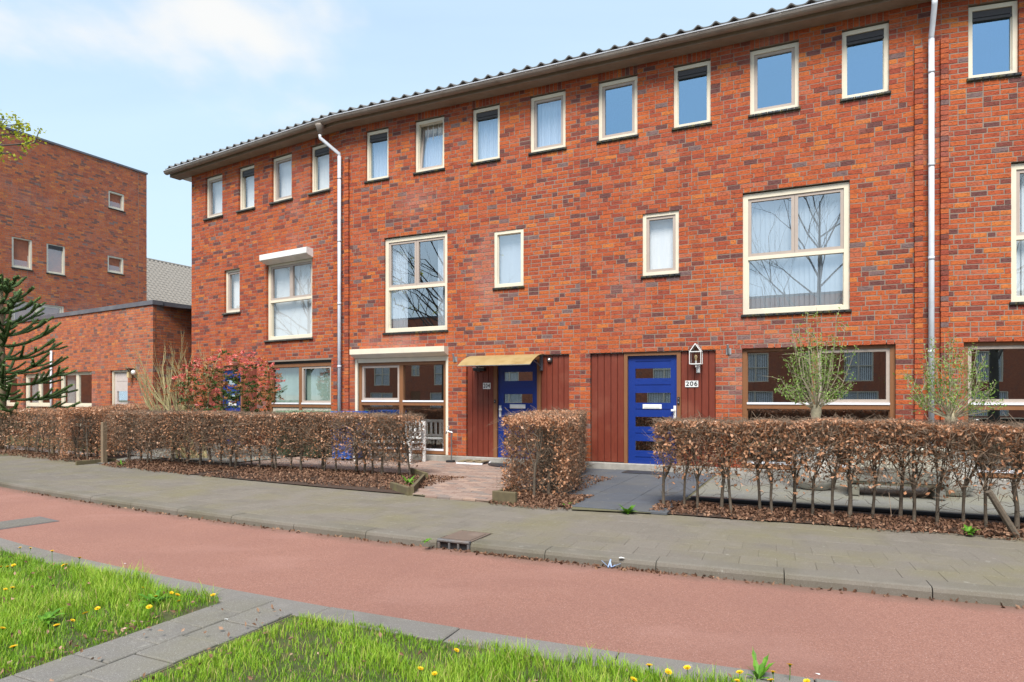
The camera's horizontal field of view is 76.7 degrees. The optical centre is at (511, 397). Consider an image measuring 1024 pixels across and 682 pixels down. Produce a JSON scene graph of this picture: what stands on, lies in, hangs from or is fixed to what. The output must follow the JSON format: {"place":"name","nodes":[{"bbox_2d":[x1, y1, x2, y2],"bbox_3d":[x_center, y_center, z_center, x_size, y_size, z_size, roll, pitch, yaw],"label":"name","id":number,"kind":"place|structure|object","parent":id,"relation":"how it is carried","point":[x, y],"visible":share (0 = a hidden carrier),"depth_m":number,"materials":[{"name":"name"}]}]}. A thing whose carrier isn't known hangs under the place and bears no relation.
{"place":"outdoors","nodes":[
{"label":"outdoors","id":0,"kind":"place"},
{"bbox_2d":[7,445,100,455],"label":"annex path","id":1,"kind":"structure","parent":0,"point":[31,448],"depth_m":16.91,"materials":[{"name":"grey concrete"}]},
{"bbox_2d":[7,436,125,454],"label":"front lawn","id":2,"kind":"structure","parent":0,"point":[50,447],"depth_m":18.34,"materials":[{"name":"green plant"}]},
{"bbox_2d":[102,456,157,463],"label":"entry path","id":3,"kind":"structure","parent":0,"point":[135,457],"depth_m":14.54,"materials":[{"name":"grey concrete"}]},
{"bbox_2d":[75,458,115,464],"bbox_3d":[-8.733,1.350,13.596,0.050,0.090,0.765,0,0,34],"label":"timber edging","id":4,"kind":"object","parent":3,"relation":"on","point":[84,462],"visible":0.82,"depth_m":13.50,"materials":[{"name":"brown wood"}]},
{"bbox_2d":[101,422,106,462],"bbox_3d":[-8.608,0.955,13.654,0.090,0.860,0.090,0,0,32],"label":"wooden post","id":5,"kind":"object","parent":3,"relation":"on","point":[103,444],"visible":0.77,"depth_m":13.62,"materials":[{"name":"beige wood"}]},
{"bbox_2d":[114,447,299,462],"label":"garden paving","id":6,"kind":"structure","parent":0,"point":[216,459],"depth_m":15.15,"materials":[{"name":"grey concrete"}]},
{"bbox_2d":[124,332,222,458],"bbox_3d":[-7.597,-0.038,14.550,1.824,2.864,1.259,0,0,5],"label":"bare shrub","id":7,"kind":"object","parent":6,"relation":"on","point":[166,399],"visible":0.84,"depth_m":14.48,"materials":[{"name":"beige plant"}]},
{"bbox_2d":[164,349,285,457],"bbox_3d":[-6.375,0.132,14.563,2.469,2.503,1.618,0,0,-9],"label":"photinia shrub","id":8,"kind":"object","parent":6,"relation":"on","point":[237,387],"visible":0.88,"depth_m":14.44,"materials":[{"name":"red plant"}]},
{"bbox_2d":[271,410,310,454],"bbox_3d":[-5.051,0.833,15.013,0.630,1.055,0.801,0,0,29],"label":"wheelie bin","id":9,"kind":"object","parent":6,"relation":"on","point":[287,411],"visible":0.16,"depth_m":14.79,"materials":[{"name":"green plastic"}]},
{"bbox_2d":[0,546,761,681],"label":"grass verge","id":10,"kind":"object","parent":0,"point":[169,617],"depth_m":3.75,"materials":[{"name":"green plant"}]},
{"bbox_2d":[0,111,46,161],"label":"budding tree","id":11,"kind":"object","parent":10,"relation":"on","point":[19,137],"visible":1,"depth_m":9.34,"materials":[{"name":"green plant"}]},
{"bbox_2d":[16,607,64,629],"bbox_3d":[-3.010,1.431,4.180,0.226,0.085,0.295,0,0,0],"label":"weed","id":12,"kind":"object","parent":10,"relation":"on","point":[50,614],"visible":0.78,"depth_m":4.20,"materials":[{"name":"green plant"}]},
{"bbox_2d":[53,624,59,644],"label":"dandelion","id":13,"kind":"object","parent":10,"relation":"on","point":[56,625],"visible":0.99,"depth_m":3.85,"materials":[{"name":"yellow plant"}]},
{"bbox_2d":[94,606,100,626],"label":"dandelion","id":14,"kind":"object","parent":10,"relation":"on","point":[97,608],"visible":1,"depth_m":4.16,"materials":[{"name":"yellow plant"}]},
{"bbox_2d":[0,595,292,681],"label":"stepping path","id":15,"kind":"structure","parent":10,"relation":"on","point":[135,656],"depth_m":3.80,"materials":[{"name":"concrete"}]},
{"bbox_2d":[137,588,170,606],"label":"weed","id":16,"kind":"object","parent":10,"relation":"on","point":[152,598],"visible":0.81,"depth_m":4.59,"materials":[{"name":"green plant"}]},
{"bbox_2d":[683,665,690,679],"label":"dandelion","id":17,"kind":"object","parent":10,"relation":"on","point":[686,667],"visible":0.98,"depth_m":3.31,"materials":[{"name":"yellow plant"}]},
{"bbox_2d":[237,456,545,502],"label":"driveway","id":18,"kind":"structure","parent":0,"point":[476,484],"depth_m":11.57,"materials":[{"name":"brick"}]},
{"bbox_2d":[298,410,331,456],"bbox_3d":[-4.380,0.833,14.688,0.630,1.055,0.801,0,0,34],"label":"wheelie bin","id":19,"kind":"object","parent":18,"relation":"on","point":[315,438],"visible":0.12,"depth_m":14.45,"materials":[{"name":"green plastic"}]},
{"bbox_2d":[330,411,367,458],"bbox_3d":[-3.568,0.833,14.209,0.630,1.055,0.801,0,0,22],"label":"wheelie bin","id":20,"kind":"object","parent":18,"relation":"on","point":[347,441],"visible":0.14,"depth_m":13.95,"materials":[{"name":"blue plastic"}]},
{"bbox_2d":[353,421,425,463],"bbox_3d":[-2.612,0.930,13.749,1.470,0.860,0.600,0,0,25],"label":"garden bench","id":21,"kind":"object","parent":18,"relation":"on","point":[424,447],"visible":0.12,"depth_m":13.67,"materials":[{"name":"white paint"}]},
{"bbox_2d":[445,426,454,462],"bbox_3d":[-1.301,0.983,13.549,0.194,0.764,0.120,0,0,25],"label":"tap standpipe","id":22,"kind":"object","parent":18,"relation":"on","point":[451,460],"visible":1,"depth_m":13.52,"materials":[{"name":"metal"}]},
{"bbox_2d":[456,459,490,464],"bbox_3d":[-0.786,1.328,13.288,0.600,0.058,0.410,0,0,25],"label":"slatted step","id":23,"kind":"object","parent":18,"relation":"on","point":[471,461],"visible":0.98,"depth_m":13.17,"materials":[{"name":"white wood"}]},
{"bbox_2d":[488,462,532,466],"bbox_3d":[-0.053,1.349,12.849,1.100,0.012,0.620,0,0,25],"label":"doormat","id":24,"kind":"object","parent":18,"relation":"on","point":[496,464],"visible":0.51,"depth_m":12.94,"materials":[{"name":"black plastic"}]},
{"bbox_2d":[0,0,870,350],"label":"sky","id":25,"kind":"structure","parent":0,"point":[149,86],"materials":[{"name":"blue"}]},
{"bbox_2d":[0,487,1023,681],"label":"cycle path","id":26,"kind":"structure","parent":0,"point":[835,635],"depth_m":4.72,"materials":[{"name":"red asphalt"}]},
{"bbox_2d":[0,516,57,529],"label":"manhole cover","id":27,"kind":"object","parent":26,"relation":"on","point":[8,524],"visible":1,"depth_m":7.58,"materials":[{"name":"metal"}]},
{"bbox_2d":[0,538,839,681],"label":"path edging","id":28,"kind":"object","parent":26,"relation":"on","point":[429,631],"visible":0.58,"depth_m":4.06,"materials":[{"name":"concrete"}]},
{"bbox_2d":[744,646,774,678],"bbox_3d":[1.295,1.405,3.376,0.131,0.145,0.196,0,0,40],"label":"weed","id":29,"kind":"object","parent":28,"relation":"on","point":[761,669],"visible":0.99,"depth_m":3.40,"materials":[{"name":"green plant"}]},
{"bbox_2d":[0,477,1023,607],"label":"kerb","id":30,"kind":"structure","parent":26,"relation":"on","point":[964,592],"depth_m":5.65,"materials":[{"name":"concrete"}]},
{"bbox_2d":[437,530,490,550],"bbox_3d":[-0.474,1.438,6.460,0.356,0.114,0.472,0,0,25],"label":"kerb drain","id":31,"kind":"object","parent":30,"relation":"in","point":[461,540],"visible":0.95,"depth_m":6.32,"materials":[{"name":"concrete"}]},
{"bbox_2d":[0,451,1023,587],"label":"pavement","id":32,"kind":"structure","parent":0,"point":[965,558],"depth_m":6.92,"materials":[{"name":"grey concrete"}]},
{"bbox_2d":[492,490,516,504],"bbox_3d":[-0.096,1.310,8.416,0.344,0.170,0.060,0,0,28],"label":"timber edging","id":33,"kind":"object","parent":32,"relation":"on","point":[505,496],"visible":0.68,"depth_m":8.39,"materials":[{"name":"brown wood"}]},
{"bbox_2d":[497,485,517,491],"bbox_3d":[-0.083,1.320,8.907,0.050,0.150,0.795,0,0,22],"label":"timber edging","id":34,"kind":"object","parent":32,"relation":"on","point":[507,489],"visible":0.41,"depth_m":8.88,"materials":[{"name":"brown wood"}]},
{"bbox_2d":[619,504,637,513],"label":"weed","id":35,"kind":"object","parent":32,"relation":"on","point":[629,510],"visible":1,"depth_m":7.69,"materials":[{"name":"green plant"}]},
{"bbox_2d":[962,524,978,534],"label":"weed","id":36,"kind":"object","parent":32,"relation":"on","point":[969,529],"visible":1,"depth_m":6.52,"materials":[{"name":"green plant"}]},
{"bbox_2d":[12,434,1023,535],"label":"garden ground","id":37,"kind":"structure","parent":0,"point":[369,488],"depth_m":9.79,"materials":[{"name":"soil"}]},
{"bbox_2d":[0,404,91,457],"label":"beech hedge","id":38,"kind":"object","parent":37,"relation":"on","point":[41,429],"visible":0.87,"depth_m":15.38,"materials":[{"name":"brown plant"}]},
{"bbox_2d":[51,423,54,455],"bbox_3d":[-10.796,0.995,15.222,0.083,0.781,0.078,0,0,-22],"label":"wooden stake","id":39,"kind":"object","parent":37,"relation":"on","point":[52,448],"visible":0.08,"depth_m":15.19,"materials":[{"name":"brown wood"}]},
{"bbox_2d":[0,127,147,319],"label":"brick apartment block","id":40,"kind":"structure","parent":37,"relation":"on","point":[73,229],"depth_m":27.91,"materials":[{"name":"red brick"}]},
{"bbox_2d":[11,237,32,270],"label":"window","id":41,"kind":"structure","parent":40,"relation":"in","point":[29,258],"depth_m":26.48,"materials":[{"name":"beige paint"}]},
{"bbox_2d":[11,301,63,319],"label":"window","id":42,"kind":"structure","parent":40,"relation":"in","point":[61,308],"depth_m":27.09,"materials":[{"name":"beige paint"}]},
{"bbox_2d":[46,243,65,276],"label":"window","id":43,"kind":"structure","parent":40,"relation":"in","point":[49,246],"depth_m":27.57,"materials":[{"name":"beige paint"}]},
{"bbox_2d":[107,255,124,275],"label":"window","id":44,"kind":"structure","parent":40,"relation":"in","point":[120,272],"depth_m":29.81,"materials":[{"name":"beige paint"}]},
{"bbox_2d":[108,190,124,212],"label":"window","id":45,"kind":"structure","parent":40,"relation":"in","point":[121,209],"depth_m":29.81,"materials":[{"name":"beige paint"}]},
{"bbox_2d":[48,402,140,460],"bbox_3d":[-10.046,0.780,15.832,1.334,1.317,4.484,0,0,-22],"label":"beech hedge","id":46,"kind":"object","parent":37,"relation":"on","point":[93,435],"visible":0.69,"depth_m":14.28,"materials":[{"name":"brown plant"}]},
{"bbox_2d":[4,300,191,442],"bbox_3d":[-12.477,-0.745,24.382,14.599,4.280,7.074,0,0,32],"label":"brick annex","id":47,"kind":"object","parent":37,"relation":"on","point":[98,341],"visible":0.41,"depth_m":20.54,"materials":[{"name":"red brick"}]},
{"bbox_2d":[6,375,16,418],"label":"window","id":48,"kind":"structure","parent":47,"relation":"in","point":[13,388],"depth_m":24.45,"materials":[{"name":"beige paint"}]},
{"bbox_2d":[26,373,49,423],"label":"window","id":49,"kind":"structure","parent":47,"relation":"in","point":[31,390],"depth_m":23.41,"materials":[{"name":"beige paint"}]},
{"bbox_2d":[61,371,91,426],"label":"window","id":50,"kind":"structure","parent":47,"relation":"in","point":[82,381],"depth_m":22.31,"materials":[{"name":"beige paint"}]},
{"bbox_2d":[115,372,127,404],"bbox_3d":[-12.217,0.242,20.306,0.849,2.065,0.072,0,0,32],"label":"door","id":51,"kind":"structure","parent":47,"relation":"in","point":[121,380],"depth_m":20.34,"materials":[{"name":"paint"}]},
{"bbox_2d":[122,368,135,377],"bbox_3d":[-11.647,-0.740,19.677,0.300,0.290,0.244,0,0,32],"label":"wall lantern","id":52,"kind":"object","parent":47,"relation":"attached to","point":[129,374],"depth_m":19.64,"materials":[{"name":"metal"}]},
{"bbox_2d":[112,403,203,448],"bbox_3d":[-9.453,0.758,17.285,3.919,1.317,1.068,0,0,32],"label":"beech hedge","id":53,"kind":"object","parent":37,"relation":"on","point":[142,406],"visible":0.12,"depth_m":17.25,"materials":[{"name":"brown plant"}]},
{"bbox_2d":[147,258,191,304],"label":"tiled house","id":54,"kind":"structure","parent":37,"relation":"on","point":[169,282],"depth_m":43.06,"materials":[{"name":"grey tile"}]},
{"bbox_2d":[100,406,430,477],"bbox_3d":[-4.985,0.783,12.353,7.544,1.268,1.450,0,0,22],"label":"beech hedge","id":55,"kind":"object","parent":37,"relation":"on","point":[150,427],"visible":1,"depth_m":11.89,"materials":[{"name":"brown plant"}]},
{"bbox_2d":[163,112,430,450],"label":"terrace house","id":56,"kind":"structure","parent":37,"relation":"on","point":[268,249],"depth_m":16.38,"materials":[{"name":"red brick"}]},
{"bbox_2d":[203,175,222,220],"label":"window","id":57,"kind":"structure","parent":56,"relation":"in","point":[214,185],"depth_m":17.85,"materials":[{"name":"glass"}]},
{"bbox_2d":[222,269,240,314],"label":"window","id":58,"kind":"structure","parent":56,"relation":"in","point":[232,276],"depth_m":17.39,"materials":[{"name":"glass"}]},
{"bbox_2d":[223,369,240,443],"bbox_3d":[-7.263,0.251,17.681,0.844,2.027,0.970,0,0,32],"label":"door","id":59,"kind":"structure","parent":56,"relation":"in","point":[239,380],"depth_m":17.43,"materials":[{"name":"blue paint"}]},
{"bbox_2d":[236,165,255,212],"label":"window","id":60,"kind":"structure","parent":56,"relation":"in","point":[246,174],"depth_m":17.09,"materials":[{"name":"glass"}]},
{"bbox_2d":[269,154,292,204],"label":"window","id":61,"kind":"structure","parent":56,"relation":"in","point":[282,165],"depth_m":16.36,"materials":[{"name":"glass"}]},
{"bbox_2d":[264,258,313,341],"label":"window","id":62,"kind":"structure","parent":56,"relation":"in","point":[289,283],"depth_m":16.21,"materials":[{"name":"white glass"}]},
{"bbox_2d":[270,362,331,439],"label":"window","id":63,"kind":"structure","parent":56,"relation":"in","point":[306,386],"depth_m":15.89,"materials":[{"name":"glass"}]},
{"bbox_2d":[308,144,330,195],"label":"window","id":64,"kind":"structure","parent":56,"relation":"in","point":[320,154],"depth_m":15.62,"materials":[{"name":"glass"}]},
{"bbox_2d":[390,482,410,495],"bbox_3d":[-1.634,1.335,9.460,0.050,0.120,0.687,0,0,-32],"label":"timber edging","id":65,"kind":"object","parent":37,"relation":"on","point":[401,488],"visible":1,"depth_m":9.37,"materials":[{"name":"brown wood"}]},
{"bbox_2d":[403,476,414,484],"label":"weed","id":66,"kind":"object","parent":37,"relation":"on","point":[408,480],"visible":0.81,"depth_m":10.14,"materials":[{"name":"green plant"}]},
{"bbox_2d":[411,474,424,495],"bbox_3d":[-1.436,1.330,9.936,0.050,0.130,1.524,0,0,-2],"label":"timber edging","id":67,"kind":"object","parent":37,"relation":"on","point":[415,486],"visible":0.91,"depth_m":9.60,"materials":[{"name":"brown wood"}]},
{"bbox_2d":[410,468,427,477],"bbox_3d":[-1.606,1.325,11.128,0.050,0.140,0.861,0,0,-26],"label":"timber edging","id":68,"kind":"object","parent":37,"relation":"on","point":[416,472],"visible":0.5,"depth_m":11.10,"materials":[{"name":"brown wood"}]},
{"bbox_2d":[331,55,579,463],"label":"terrace house","id":69,"kind":"structure","parent":37,"relation":"on","point":[462,220],"depth_m":13.64,"materials":[{"name":"red brick"}]},
{"bbox_2d":[364,129,388,183],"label":"window","id":70,"kind":"structure","parent":69,"relation":"in","point":[377,141],"depth_m":14.74,"materials":[{"name":"glass"}]},
{"bbox_2d":[359,361,445,454],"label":"window","id":71,"kind":"structure","parent":69,"relation":"in","point":[419,386],"depth_m":15.82,"materials":[{"name":"brown paint"}]},
{"bbox_2d":[383,232,447,334],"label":"window","id":72,"kind":"structure","parent":69,"relation":"in","point":[416,266],"depth_m":14.57,"materials":[{"name":"white glass"}]},
{"bbox_2d":[413,117,444,175],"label":"window","id":73,"kind":"structure","parent":69,"relation":"in","point":[429,133],"depth_m":14.18,"materials":[{"name":"glass"}]},
{"bbox_2d":[473,367,485,370],"bbox_3d":[-0.683,-0.586,13.475,0.270,0.071,0.115,0,0,25],"label":"motion lamp","id":74,"kind":"object","parent":69,"relation":"attached to","point":[479,369],"visible":1,"depth_m":13.43,"materials":[{"name":"black plastic"}]},
{"bbox_2d":[470,105,500,165],"bbox_3d":[-0.501,-5.439,13.512,0.694,1.172,0.282,0,0,25],"label":"window","id":75,"kind":"structure","parent":69,"relation":"in","point":[486,121],"depth_m":13.59,"materials":[{"name":"blue glass"}]},
{"bbox_2d":[483,383,490,388],"bbox_3d":[-0.525,-0.237,13.457,0.176,0.128,0.014,0,0,25],"label":"house number","id":76,"kind":"object","parent":69,"relation":"attached to","point":[486,385],"visible":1,"depth_m":13.45,"materials":[{"name":"white plastic"}]},
{"bbox_2d":[458,354,542,371],"bbox_3d":[-0.210,-0.698,12.867,1.570,0.325,0.810,0,0,25],"label":"door canopy","id":77,"kind":"object","parent":69,"relation":"attached to","point":[497,360],"visible":1,"depth_m":12.70,"materials":[{"name":"wood"}]},
{"bbox_2d":[492,229,524,290],"bbox_3d":[-0.037,-2.806,13.265,0.716,1.207,0.223,0,0,25],"label":"window","id":78,"kind":"structure","parent":69,"relation":"in","point":[508,250],"depth_m":13.34,"materials":[{"name":"white glass"}]},
{"bbox_2d":[498,360,536,458],"bbox_3d":[0.293,0.256,13.593,0.886,2.017,0.970,0,0,25],"label":"door","id":79,"kind":"structure","parent":69,"relation":"in","point":[517,384],"depth_m":13.34,"materials":[{"name":"blue paint"}]},
{"bbox_2d":[528,91,566,155],"bbox_3d":[0.746,-5.439,12.932,0.814,1.172,0.279,0,0,25],"label":"window","id":80,"kind":"structure","parent":69,"relation":"in","point":[548,115],"depth_m":13.01,"materials":[{"name":"glass"}]},
{"bbox_2d":[0,448,1023,681],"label":"fallen leaves","id":81,"kind":"object","parent":37,"relation":"on","point":[527,496],"visible":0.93,"depth_m":7.91,"materials":[{"name":"brown plant"}]},
{"bbox_2d":[488,405,593,498],"bbox_3d":[0.764,0.772,10.392,1.351,1.292,4.108,0,0,16],"label":"beech hedge","id":82,"kind":"object","parent":37,"relation":"on","point":[558,457],"visible":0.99,"depth_m":8.92,"materials":[{"name":"brown plant"}]},
{"bbox_2d":[572,0,940,480],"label":"terrace house","id":83,"kind":"structure","parent":37,"relation":"on","point":[754,186],"depth_m":11.32,"materials":[{"name":"red brick"}]},
{"bbox_2d":[596,76,638,143],"bbox_3d":[2.029,-5.439,12.336,0.822,1.172,0.362,0,0,19],"label":"window","id":84,"kind":"structure","parent":83,"relation":"in","point":[618,98],"depth_m":12.33,"materials":[{"name":"blue glass"}]},
{"bbox_2d":[628,355,676,464],"bbox_3d":[2.792,0.244,12.435,0.908,2.042,0.970,0,0,25],"label":"door","id":85,"kind":"structure","parent":83,"relation":"in","point":[652,380],"depth_m":12.16,"materials":[{"name":"blue paint"}]},
{"bbox_2d":[641,210,679,278],"bbox_3d":[2.764,-2.806,11.975,0.723,1.207,0.238,0,0,25],"label":"window","id":86,"kind":"structure","parent":83,"relation":"in","point":[661,229],"depth_m":12.05,"materials":[{"name":"white glass"}]},
{"bbox_2d":[685,381,697,386],"bbox_3d":[3.250,-0.243,11.707,0.232,0.116,0.014,0,0,25],"label":"house number","id":87,"kind":"object","parent":83,"relation":"attached to","point":[691,383],"visible":1,"depth_m":11.71,"materials":[{"name":"white ceramic"}]},
{"bbox_2d":[672,60,711,130],"bbox_3d":[3.276,-5.439,11.763,0.716,1.172,0.360,0,0,18],"label":"window","id":88,"kind":"structure","parent":83,"relation":"in","point":[692,83],"depth_m":11.75,"materials":[{"name":"blue glass"}]},
{"bbox_2d":[689,343,702,372],"bbox_3d":[3.291,-0.698,11.561,0.209,0.516,0.248,0,0,25],"label":"wall lantern","id":89,"kind":"object","parent":83,"relation":"attached to","point":[696,364],"depth_m":11.53,"materials":[{"name":"white paint"}]},
{"bbox_2d":[726,344,730,354],"bbox_3d":[3.796,-0.842,11.356,0.090,0.183,0.103,0,0,25],"label":"flag holder","id":90,"kind":"object","parent":83,"relation":"attached to","point":[728,350],"visible":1,"depth_m":11.36,"materials":[{"name":"metal"}]},
{"bbox_2d":[748,42,800,117],"bbox_3d":[4.522,-5.439,11.180,0.839,1.172,0.370,0,0,18],"label":"window","id":91,"kind":"structure","parent":83,"relation":"in","point":[774,71],"depth_m":11.16,"materials":[{"name":"glass"}]},
{"bbox_2d":[741,182,851,317],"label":"window","id":92,"kind":"structure","parent":83,"relation":"in","point":[796,242],"depth_m":11.09,"materials":[{"name":"glass"}]},
{"bbox_2d":[742,343,894,471],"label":"window","id":93,"kind":"structure","parent":83,"relation":"in","point":[872,392],"depth_m":12.52,"materials":[{"name":"brown paint"}]},
{"bbox_2d":[840,23,890,102],"bbox_3d":[5.769,-5.439,10.607,0.734,1.172,0.369,0,0,18],"label":"window","id":94,"kind":"structure","parent":83,"relation":"in","point":[865,51],"depth_m":10.58,"materials":[{"name":"blue glass"}]},
{"bbox_2d":[641,410,1023,530],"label":"beech hedge","id":95,"kind":"object","parent":37,"relation":"on","point":[967,436],"visible":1,"depth_m":7.12,"materials":[{"name":"brown plant"}]},
{"bbox_2d":[691,496,1023,521],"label":"rubber edging","id":96,"kind":"object","parent":37,"relation":"on","point":[877,509],"visible":0.88,"depth_m":7.82,"materials":[{"name":"black plastic"}]},
{"bbox_2d":[940,0,1023,488],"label":"terrace house","id":97,"kind":"structure","parent":37,"relation":"on","point":[982,175],"depth_m":9.95,"materials":[{"name":"red brick"}]},
{"bbox_2d":[966,1,1021,82],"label":"window","id":98,"kind":"structure","parent":97,"relation":"in","point":[993,28],"depth_m":9.95,"materials":[{"name":"glass"}]},
{"bbox_2d":[964,341,1023,477],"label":"window","id":99,"kind":"structure","parent":97,"relation":"in","point":[1005,361],"depth_m":11.72,"materials":[{"name":"brown paint"}]},
{"bbox_2d":[1009,163,1023,304],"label":"window","id":100,"kind":"structure","parent":97,"relation":"in","point":[1017,170],"depth_m":9.85,"materials":[{"name":"white glass"}]},
{"bbox_2d":[985,490,1020,538],"bbox_3d":[4.877,1.166,6.422,0.329,0.494,0.072,0,0,3],"label":"wooden stake","id":101,"kind":"object","parent":37,"relation":"on","point":[1003,515],"visible":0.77,"depth_m":6.40,"materials":[{"name":"brown wood"}]},
{"bbox_2d":[31,452,1023,681],"bbox_3d":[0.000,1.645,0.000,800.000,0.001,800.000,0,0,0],"label":"ground","id":102,"kind":"structure","parent":0,"point":[564,506],"depth_m":8.93,"materials":[{"name":"brown soil"}]},
{"bbox_2d":[551,468,714,514],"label":"house path","id":103,"kind":"structure","parent":0,"point":[642,493],"depth_m":9.42,"materials":[{"name":"grey concrete"}]},
{"bbox_2d":[622,470,664,474],"bbox_3d":[2.396,1.349,11.616,0.760,0.012,0.420,0,0,25],"label":"doormat","id":104,"kind":"object","parent":103,"relation":"on","point":[639,472],"visible":0.86,"depth_m":11.56,"materials":[{"name":"black plastic"}]},
{"bbox_2d":[689,475,1023,515],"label":"garden paving","id":105,"kind":"structure","parent":0,"point":[710,489],"depth_m":8.89,"materials":[{"name":"grey concrete"}]},
{"bbox_2d":[792,446,837,489],"bbox_3d":[4.500,1.045,9.620,0.630,0.630,0.630,0,0,0],"label":"plant pot","id":106,"kind":"object","parent":105,"relation":"on","point":[825,484],"visible":0.22,"depth_m":9.39,"materials":[{"name":"concrete"}]},
{"bbox_2d":[768,304,858,445],"bbox_3d":[4.491,-0.285,9.660,1.260,2.163,1.101,0,0,41],"label":"pollard tree","id":107,"kind":"object","parent":106,"relation":"in","point":[816,407],"visible":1,"depth_m":9.58,"materials":[{"name":"green plant"}]},
{"bbox_2d":[844,444,949,500],"bbox_3d":[5.296,1.020,8.971,1.240,0.680,0.660,0,0,25],"label":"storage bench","id":108,"kind":"object","parent":105,"relation":"on","point":[855,492],"visible":0.32,"depth_m":8.69,"materials":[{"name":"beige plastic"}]},
{"bbox_2d":[945,449,977,496],"bbox_3d":[6.120,1.045,9.020,0.630,0.630,0.630,0,0,0],"label":"plant pot","id":109,"kind":"object","parent":105,"relation":"on","point":[959,489],"visible":0.1,"depth_m":8.76,"materials":[{"name":"concrete"}]},
{"bbox_2d":[893,329,1007,441],"bbox_3d":[6.154,-0.079,9.005,1.207,1.748,1.215,0,0,0],"label":"pollard tree","id":110,"kind":"object","parent":109,"relation":"on","point":[941,401],"visible":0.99,"depth_m":8.96,"materials":[{"name":"green plant"}]},
{"label":"annex entry","id":111,"kind":"structure","parent":0,"visible":0},
{"bbox_2d":[0,274,80,449],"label":"monkey puzzle tree","id":112,"kind":"object","parent":111,"relation":"on","point":[7,287],"visible":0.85,"depth_m":16.92,"materials":[{"name":"green needle leaf"},{"name":"bark"}]}
]}

